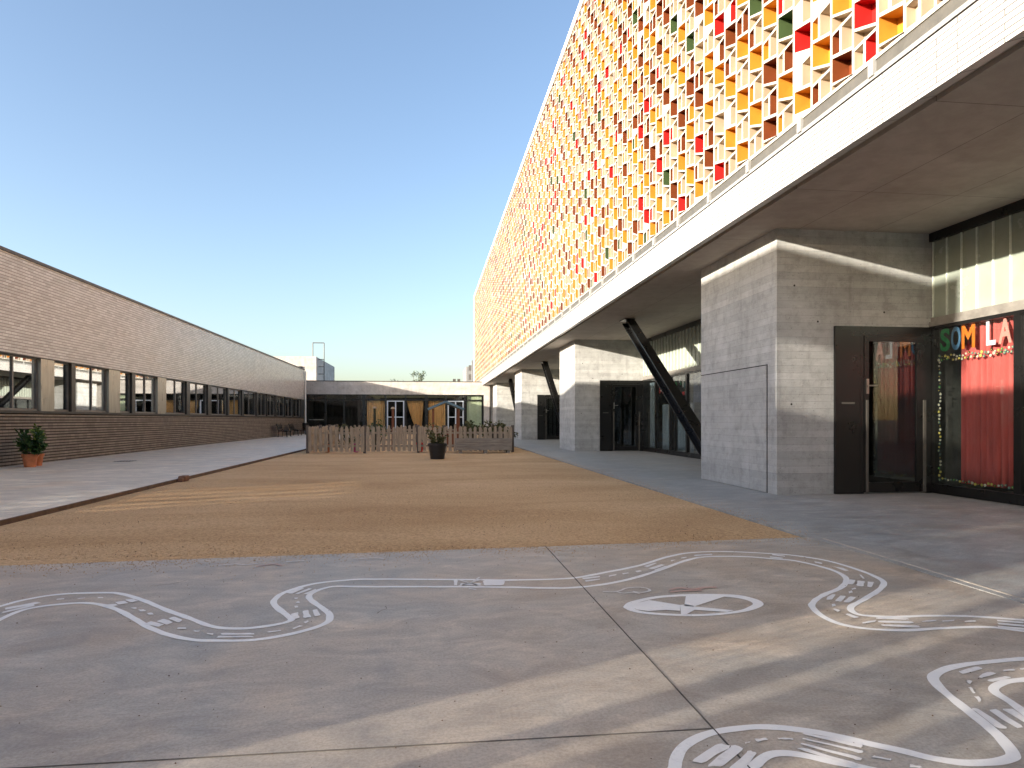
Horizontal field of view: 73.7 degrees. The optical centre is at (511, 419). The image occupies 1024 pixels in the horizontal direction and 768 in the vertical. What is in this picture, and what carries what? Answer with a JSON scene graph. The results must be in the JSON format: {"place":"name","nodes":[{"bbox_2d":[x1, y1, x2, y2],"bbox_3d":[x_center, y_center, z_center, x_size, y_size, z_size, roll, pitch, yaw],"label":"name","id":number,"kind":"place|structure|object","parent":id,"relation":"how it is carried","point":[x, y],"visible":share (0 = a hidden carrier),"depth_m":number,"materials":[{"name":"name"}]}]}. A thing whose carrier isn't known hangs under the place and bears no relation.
{"place":"outdoors","nodes":[
{"label":"outdoors","id":0,"kind":"place"},
{"bbox_2d":[29,423,45,465],"bbox_3d":[-12.097,0.625,17.386,0.411,1.086,0.486,0,0,-27],"label":"potted plant","id":1,"kind":"object","parent":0,"point":[40,457],"visible":0.31,"depth_m":17.36,"materials":[{"name":"green plant"}]},
{"bbox_2d":[0,434,349,519],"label":"path","id":2,"kind":"structure","parent":0,"point":[44,486],"depth_m":15.77,"materials":[{"name":"concrete"}]},
{"bbox_2d":[13,429,48,466],"bbox_3d":[-11.915,0.682,16.908,0.731,0.972,0.882,0,0,-34],"label":"potted plant","id":3,"kind":"object","parent":2,"relation":"on","point":[25,443],"visible":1,"depth_m":16.83,"materials":[{"name":"green plant"}]},
{"bbox_2d":[276,424,290,436],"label":"bench","id":4,"kind":"object","parent":2,"relation":"on","point":[279,426],"visible":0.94,"depth_m":46.07,"materials":[{"name":"brown wood"}]},
{"bbox_2d":[288,424,301,435],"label":"bench","id":5,"kind":"object","parent":2,"relation":"on","point":[292,428],"visible":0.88,"depth_m":50.53,"materials":[{"name":"brown wood"}]},
{"bbox_2d":[0,0,579,380],"label":"sky","id":6,"kind":"structure","parent":0,"point":[271,177],"materials":[{"name":"blue"}]},
{"bbox_2d":[302,423,308,434],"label":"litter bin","id":7,"kind":"object","parent":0,"point":[304,426],"visible":0.77,"depth_m":53.72,"materials":[{"name":"black metal"}]},
{"bbox_2d":[0,434,798,565],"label":"sand","id":8,"kind":"structure","parent":0,"point":[338,469],"depth_m":8.87,"materials":[{"name":"brown sand"}]},
{"bbox_2d":[177,475,188,481],"bbox_3d":[-6.527,1.165,13.538,0.140,0.110,0.350,0,0,-7],"label":"stone","id":9,"kind":"object","parent":8,"relation":"on","point":[183,478],"visible":1,"depth_m":13.47,"materials":[{"name":"stone"}]},
{"bbox_2d":[311,424,337,449],"bbox_3d":[-7.847,0.750,28.588,0.138,1.100,7.450,0,0,-7],"label":"picket fence","id":10,"kind":"object","parent":8,"relation":"on","point":[322,427],"visible":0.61,"depth_m":28.32,"materials":[{"name":"brown wood"}]},
{"bbox_2d":[338,424,359,447],"bbox_3d":[-6.468,0.677,26.950,1.016,1.063,0.914,0,0,-43],"label":"shrub","id":11,"kind":"object","parent":8,"relation":"on","point":[344,435],"visible":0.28,"depth_m":26.84,"materials":[{"name":"green plant"}]},
{"bbox_2d":[373,406,376,449],"bbox_3d":[-5.578,0.378,27.730,0.180,1.845,0.175,0,0,-7],"label":"garden post","id":12,"kind":"object","parent":8,"relation":"on","point":[374,416],"visible":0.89,"depth_m":27.70,"materials":[{"name":"brown wood"}]},
{"bbox_2d":[366,419,386,444],"bbox_3d":[-5.817,0.578,29.484,0.837,1.255,1.041,0,0,39],"label":"shrub","id":13,"kind":"object","parent":8,"relation":"on","point":[377,425],"visible":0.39,"depth_m":29.49,"materials":[{"name":"green plant"}]},
{"bbox_2d":[391,407,394,449],"bbox_3d":[-4.820,0.388,27.621,0.180,1.825,0.175,0,0,-7],"label":"garden post","id":14,"kind":"object","parent":8,"relation":"on","point":[392,408],"visible":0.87,"depth_m":27.58,"materials":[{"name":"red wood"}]},
{"bbox_2d":[306,425,513,452],"bbox_3d":[-3.705,0.750,25.279,7.610,1.100,0.138,0,0,-7],"label":"picket fence","id":15,"kind":"object","parent":8,"relation":"on","point":[365,433],"visible":0.94,"depth_m":25.11,"materials":[{"name":"brown wood"}]},
{"bbox_2d":[338,424,491,443],"bbox_3d":[-4.620,0.750,32.824,7.510,1.100,0.138,0,0,-7],"label":"picket fence","id":16,"kind":"object","parent":8,"relation":"on","point":[401,430],"visible":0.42,"depth_m":32.68,"materials":[{"name":"brown wood"}]},
{"bbox_2d":[425,423,442,439],"bbox_3d":[-2.847,0.653,26.072,0.745,1.105,0.688,0,0,26],"label":"shrub","id":17,"kind":"object","parent":8,"relation":"on","point":[436,426],"visible":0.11,"depth_m":25.98,"materials":[{"name":"green plant"}]},
{"bbox_2d":[425,429,448,458],"bbox_3d":[-2.317,0.743,21.283,0.663,0.949,0.596,0,0,-39],"label":"potted plant","id":18,"kind":"object","parent":8,"relation":"on","point":[437,449],"visible":1,"depth_m":21.11,"materials":[{"name":"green plant"}]},
{"bbox_2d":[427,401,463,444],"bbox_3d":[-2.957,0.209,30.365,1.596,2.082,1.900,0,0,-7],"label":"playhouse","id":19,"kind":"object","parent":8,"relation":"on","point":[458,408],"visible":0.53,"depth_m":29.62,"materials":[{"name":"blue wood"}]},
{"bbox_2d":[462,422,479,437],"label":"shrub","id":20,"kind":"object","parent":8,"relation":"on","point":[472,428],"visible":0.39,"depth_m":26.14,"materials":[{"name":"green plant"}]},
{"bbox_2d":[462,420,485,436],"bbox_3d":[-1.567,0.603,28.018,1.037,1.204,1.057,0,0,-7],"label":"shrub","id":21,"kind":"object","parent":8,"relation":"on","point":[472,424],"visible":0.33,"depth_m":27.87,"materials":[{"name":"green plant"}]},
{"bbox_2d":[455,438,511,452],"bbox_3d":[-1.045,0.970,25.016,2.053,0.580,0.480,0,0,-7],"label":"timber planter","id":22,"kind":"object","parent":8,"relation":"on","point":[483,444],"visible":1,"depth_m":24.80,"materials":[{"name":"brown wood"}]},
{"bbox_2d":[482,419,518,437],"bbox_3d":[-0.495,0.577,26.279,1.535,1.265,0.890,0,0,-7],"label":"shrub","id":23,"kind":"object","parent":22,"relation":"in","point":[502,425],"visible":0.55,"depth_m":26.18,"materials":[{"name":"green plant"}]},
{"bbox_2d":[492,424,510,437],"bbox_3d":[-0.473,0.750,29.482,0.138,1.100,7.450,0,0,-7],"label":"picket fence","id":24,"kind":"object","parent":8,"relation":"on","point":[502,434],"visible":0.1,"depth_m":28.16,"materials":[{"name":"brown wood"}]},
{"bbox_2d":[0,537,1023,767],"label":"pavement","id":25,"kind":"structure","parent":0,"point":[439,652],"depth_m":3.38,"materials":[{"name":"concrete"}]},
{"bbox_2d":[12,728,711,767],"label":"pavement joint","id":26,"kind":"object","parent":25,"relation":"on","point":[356,748],"visible":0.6,"depth_m":2.48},
{"bbox_2d":[218,558,650,593],"bbox_3d":[-0.668,1.196,5.346,3.471,0.001,0.741,0,0,20],"label":"chalk scribble","id":27,"kind":"object","parent":25,"relation":"on","point":[475,580],"visible":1,"depth_m":4.93,"materials":[{"name":"paint"}]},
{"bbox_2d":[257,564,716,591],"bbox_3d":[-0.326,1.196,5.177,3.632,0.001,0.249,0,0,13],"label":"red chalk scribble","id":28,"kind":"object","parent":25,"relation":"on","point":[695,589],"visible":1,"depth_m":4.84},
{"bbox_2d":[0,456,1001,767],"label":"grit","id":29,"kind":"object","parent":25,"relation":"on","point":[378,546],"visible":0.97,"depth_m":6.50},
{"bbox_2d":[0,551,1023,767],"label":"road lines","id":30,"kind":"object","parent":25,"relation":"on","point":[1012,752],"visible":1,"depth_m":3.69,"materials":[{"name":"white paint"}]},
{"bbox_2d":[2,554,1023,767],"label":"road bars","id":31,"kind":"object","parent":25,"relation":"on","point":[727,755],"visible":1,"depth_m":3.12,"materials":[{"name":"white paint"}]},
{"bbox_2d":[545,546,749,767],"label":"pavement joint","id":32,"kind":"object","parent":25,"relation":"on","point":[710,725],"visible":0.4,"depth_m":3.27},
{"bbox_2d":[623,594,763,615],"bbox_3d":[1.179,1.197,4.431,0.947,0.002,0.513,0,0,-7],"label":"wheel marking","id":33,"kind":"object","parent":25,"relation":"on","point":[692,601],"visible":1,"depth_m":4.40,"materials":[{"name":"white paint"}]},
{"bbox_2d":[514,437,1023,603],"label":"path","id":34,"kind":"structure","parent":0,"point":[976,541],"depth_m":8.45,"materials":[{"name":"grey concrete"}]},
{"bbox_2d":[304,380,492,431],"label":"school building","id":35,"kind":"structure","parent":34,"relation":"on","point":[340,403],"depth_m":60.11,"materials":[{"name":"paint"}]},
{"bbox_2d":[306,394,324,422],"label":"window","id":36,"kind":"structure","parent":35,"relation":"in","point":[306,394],"depth_m":58.44,"materials":[{"name":"black metal"}]},
{"bbox_2d":[325,394,343,425],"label":"window","id":37,"kind":"structure","parent":35,"relation":"in","point":[325,394],"depth_m":58.67,"materials":[{"name":"black metal"}]},
{"bbox_2d":[344,394,363,428],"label":"window","id":38,"kind":"structure","parent":35,"relation":"in","point":[362,399],"depth_m":58.94,"materials":[{"name":"black metal"}]},
{"bbox_2d":[364,394,385,426],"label":"window","id":39,"kind":"structure","parent":35,"relation":"in","point":[365,399],"depth_m":59.03,"materials":[{"name":"black metal"}]},
{"bbox_2d":[367,401,384,425],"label":"curtain","id":40,"kind":"object","parent":35,"relation":"hanging from","point":[380,409],"visible":0.65,"depth_m":59.41,"materials":[{"name":"yellow fabric"}]},
{"bbox_2d":[386,395,404,400],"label":"window","id":41,"kind":"structure","parent":35,"relation":"in","point":[400,395],"depth_m":59.31,"materials":[{"name":"black metal"}]},
{"bbox_2d":[407,401,423,425],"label":"curtain","id":42,"kind":"object","parent":35,"relation":"hanging from","point":[415,408],"visible":0.76,"depth_m":59.83,"materials":[{"name":"yellow fabric"}]},
{"bbox_2d":[405,395,425,425],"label":"window","id":43,"kind":"structure","parent":35,"relation":"in","point":[405,395],"depth_m":59.50,"materials":[{"name":"black metal"}]},
{"bbox_2d":[426,395,445,425],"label":"window","id":44,"kind":"structure","parent":35,"relation":"in","point":[427,399],"depth_m":59.65,"materials":[{"name":"black metal"}]},
{"bbox_2d":[429,401,444,428],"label":"curtain","id":45,"kind":"object","parent":35,"relation":"hanging from","point":[439,415],"visible":0.64,"depth_m":60.04,"materials":[{"name":"yellow fabric"}]},
{"bbox_2d":[446,395,464,425],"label":"door","id":46,"kind":"structure","parent":35,"relation":"in","point":[446,395],"depth_m":59.93,"materials":[{"name":"black metal"}]},
{"bbox_2d":[465,395,482,424],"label":"window","id":47,"kind":"structure","parent":35,"relation":"in","point":[465,395],"depth_m":60.05,"materials":[{"name":"black metal"}]},
{"bbox_2d":[473,0,1023,505],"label":"lattice building","id":48,"kind":"structure","parent":34,"relation":"on","point":[791,232],"depth_m":11.12,"materials":[{"name":"white ceramic"}]},
{"bbox_2d":[537,395,559,439],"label":"entrance door","id":49,"kind":"structure","parent":48,"relation":"in","point":[548,426],"depth_m":41.19,"materials":[{"name":"black glass"}]},
{"bbox_2d":[600,380,642,450],"bbox_3d":[4.202,-0.160,26.133,1.695,2.700,0.122,0,0,-7],"label":"entrance door","id":50,"kind":"structure","parent":48,"relation":"in","point":[621,403],"depth_m":26.18,"materials":[{"name":"black metal"}]},
{"bbox_2d":[642,378,654,451],"bbox_3d":[5.172,-0.166,25.552,0.120,2.708,1.498,0,0,-7],"label":"window","id":51,"kind":"structure","parent":48,"relation":"in","point":[649,449],"depth_m":26.23,"materials":[{"name":"black metal"}]},
{"bbox_2d":[650,382,654,447],"bbox_3d":[5.348,-0.175,25.653,0.093,2.450,0.955,0,0,-7],"label":"curtain","id":52,"kind":"object","parent":48,"relation":"hanging from","point":[652,415],"visible":0.59,"depth_m":25.83,"materials":[{"name":"grey fabric"}]},
{"bbox_2d":[662,404,674,449],"bbox_3d":[5.534,0.250,24.116,0.093,1.600,1.050,0,0,-7],"label":"curtain","id":53,"kind":"object","parent":48,"relation":"hanging from","point":[665,426],"visible":0.56,"depth_m":24.38,"materials":[{"name":"grey fabric"}]},
{"bbox_2d":[655,377,684,454],"bbox_3d":[5.433,-0.166,23.398,0.120,2.708,2.839,0,0,-7],"label":"window","id":54,"kind":"structure","parent":48,"relation":"in","point":[657,390],"depth_m":24.74,"materials":[{"name":"black metal"}]},
{"bbox_2d":[670,372,685,456],"bbox_3d":[5.533,-0.166,22.574,0.120,2.708,1.498,0,0,-7],"label":"window","id":55,"kind":"structure","parent":48,"relation":"in","point":[672,452],"depth_m":23.25,"materials":[{"name":"black metal"}]},
{"bbox_2d":[678,403,693,452],"bbox_3d":[5.724,0.250,22.551,0.092,1.600,1.304,0,0,-7],"label":"curtain","id":56,"kind":"object","parent":48,"relation":"hanging from","point":[681,438],"visible":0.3,"depth_m":22.69,"materials":[{"name":"grey fabric"}]},
{"bbox_2d":[686,370,700,458],"bbox_3d":[5.717,-0.166,21.060,0.120,2.708,1.548,0,0,-7],"label":"window","id":57,"kind":"structure","parent":48,"relation":"in","point":[688,454],"depth_m":21.76,"materials":[{"name":"black metal"}]},
{"bbox_2d":[693,373,700,402],"bbox_3d":[5.812,-1.005,21.329,0.064,0.910,0.752,0,0,-7],"label":"wall hanging","id":58,"kind":"object","parent":48,"relation":"hanging from","point":[696,387],"depth_m":21.43,"materials":[{"name":"white fabric"}]},
{"bbox_2d":[834,326,931,493],"bbox_3d":[6.032,-0.160,11.043,1.695,2.700,0.122,0,0,-7],"label":"entrance door","id":59,"kind":"structure","parent":48,"relation":"in","point":[883,375],"depth_m":11.09,"materials":[{"name":"black metal"}]},
{"bbox_2d":[932,311,1016,504],"bbox_3d":[7.012,-0.166,10.373,0.120,2.708,1.678,0,0,-7],"label":"window","id":60,"kind":"structure","parent":48,"relation":"in","point":[968,492],"depth_m":10.49,"materials":[{"name":"black metal"}]},
{"bbox_2d":[961,317,1012,488],"bbox_3d":[7.184,-0.350,10.177,0.107,2.700,1.163,0,0,-7],"label":"curtain","id":61,"kind":"object","parent":48,"relation":"hanging from","point":[986,418],"visible":0.59,"depth_m":10.24,"materials":[{"name":"red fabric"}]},
{"bbox_2d":[1017,310,1023,505],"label":"window","id":62,"kind":"structure","parent":48,"relation":"in","point":[1020,314],"depth_m":9.48,"materials":[{"name":"black metal"}]},
{"bbox_2d":[822,538,1023,598],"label":"pavement joint","id":63,"kind":"object","parent":34,"relation":"on","point":[930,570],"visible":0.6,"depth_m":5.36,"materials":[{"name":"grey concrete"}]},
{"label":"ground","id":64,"kind":"structure","parent":0,"visible":0},
{"bbox_2d":[0,245,305,466],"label":"brick school wing","id":65,"kind":"structure","parent":64,"relation":"on","point":[88,369],"depth_m":23.02,"materials":[{"name":"beige brick"}]},
{"bbox_2d":[0,353,36,410],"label":"window","id":66,"kind":"structure","parent":65,"relation":"in","point":[9,362],"depth_m":17.87,"materials":[{"name":"clear glass"}]},
{"bbox_2d":[54,361,67,411],"bbox_3d":[-13.099,-0.955,19.722,0.080,1.426,0.930,0,0,-7],"label":"window","id":67,"kind":"structure","parent":65,"relation":"in","point":[66,364],"depth_m":20.14,"materials":[{"name":"black glass"}]},
{"bbox_2d":[76,365,105,411],"bbox_3d":[-13.372,-0.955,21.477,0.200,1.426,2.140,0,0,-7],"label":"window","id":68,"kind":"structure","parent":65,"relation":"in","point":[95,377],"depth_m":21.82,"materials":[{"name":"clear glass"}]},
{"bbox_2d":[120,372,129,412],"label":"window","id":69,"kind":"structure","parent":65,"relation":"in","point":[124,377],"depth_m":23.97,"materials":[{"name":"clear glass"}]},
{"bbox_2d":[136,374,154,413],"bbox_3d":[-13.870,-0.955,25.581,0.200,1.426,2.030,0,0,-7],"label":"window","id":70,"kind":"structure","parent":65,"relation":"in","point":[145,385],"depth_m":25.75,"materials":[{"name":"clear glass"}]},
{"bbox_2d":[166,379,184,413],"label":"window","id":71,"kind":"structure","parent":65,"relation":"in","point":[175,389],"depth_m":28.70,"materials":[{"name":"clear glass"}]},
{"bbox_2d":[190,383,205,414],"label":"window","id":72,"kind":"structure","parent":65,"relation":"in","point":[197,392],"depth_m":31.52,"materials":[{"name":"clear glass"}]},
{"bbox_2d":[212,386,225,414],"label":"window","id":73,"kind":"structure","parent":65,"relation":"in","point":[218,393],"depth_m":34.66,"materials":[{"name":"clear glass"}]},
{"bbox_2d":[229,389,240,415],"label":"window","id":74,"kind":"structure","parent":65,"relation":"in","point":[234,395],"depth_m":37.41,"materials":[{"name":"clear glass"}]},
{"bbox_2d":[244,391,254,415],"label":"window","id":75,"kind":"structure","parent":65,"relation":"in","point":[249,397],"depth_m":40.64,"materials":[{"name":"clear glass"}]},
{"bbox_2d":[258,393,265,415],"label":"window","id":76,"kind":"structure","parent":65,"relation":"in","point":[261,397],"depth_m":43.42,"materials":[{"name":"clear glass"}]},
{"bbox_2d":[268,395,273,415],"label":"window","id":77,"kind":"structure","parent":65,"relation":"in","point":[270,397],"depth_m":46.03,"materials":[{"name":"clear glass"}]},
{"bbox_2d":[277,396,283,416],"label":"window","id":78,"kind":"structure","parent":65,"relation":"in","point":[280,400],"depth_m":49.11,"materials":[{"name":"clear glass"}]},
{"bbox_2d":[286,398,291,416],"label":"window","id":79,"kind":"structure","parent":65,"relation":"in","point":[288,400],"depth_m":51.94,"materials":[{"name":"clear glass"}]},
{"bbox_2d":[294,399,299,416],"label":"window","id":80,"kind":"structure","parent":65,"relation":"in","point":[296,401],"depth_m":55.04,"materials":[{"name":"clear glass"}]},
{"bbox_2d":[0,441,339,525],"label":"kerb","id":81,"kind":"structure","parent":64,"relation":"on","point":[50,511],"depth_m":10.56,"materials":[{"name":"grey concrete"}]},
{"bbox_2d":[273,356,333,380],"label":"rooftop block","id":82,"kind":"structure","parent":64,"relation":"on","point":[313,370],"depth_m":72.96,"materials":[{"name":"paint"}]},
{"bbox_2d":[312,342,324,379],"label":"ladder frame","id":83,"kind":"object","parent":82,"relation":"attached to","point":[320,359],"visible":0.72,"depth_m":74.56,"materials":[{"name":"white metal"}]},
{"bbox_2d":[410,371,425,380],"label":"tree","id":84,"kind":"object","parent":64,"relation":"on","point":[421,376],"visible":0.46,"depth_m":88.88,"materials":[{"name":"green plant"}]},
{"bbox_2d":[463,360,473,380],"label":"distant tower","id":85,"kind":"structure","parent":64,"relation":"on","point":[468,373],"depth_m":149.89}
]}

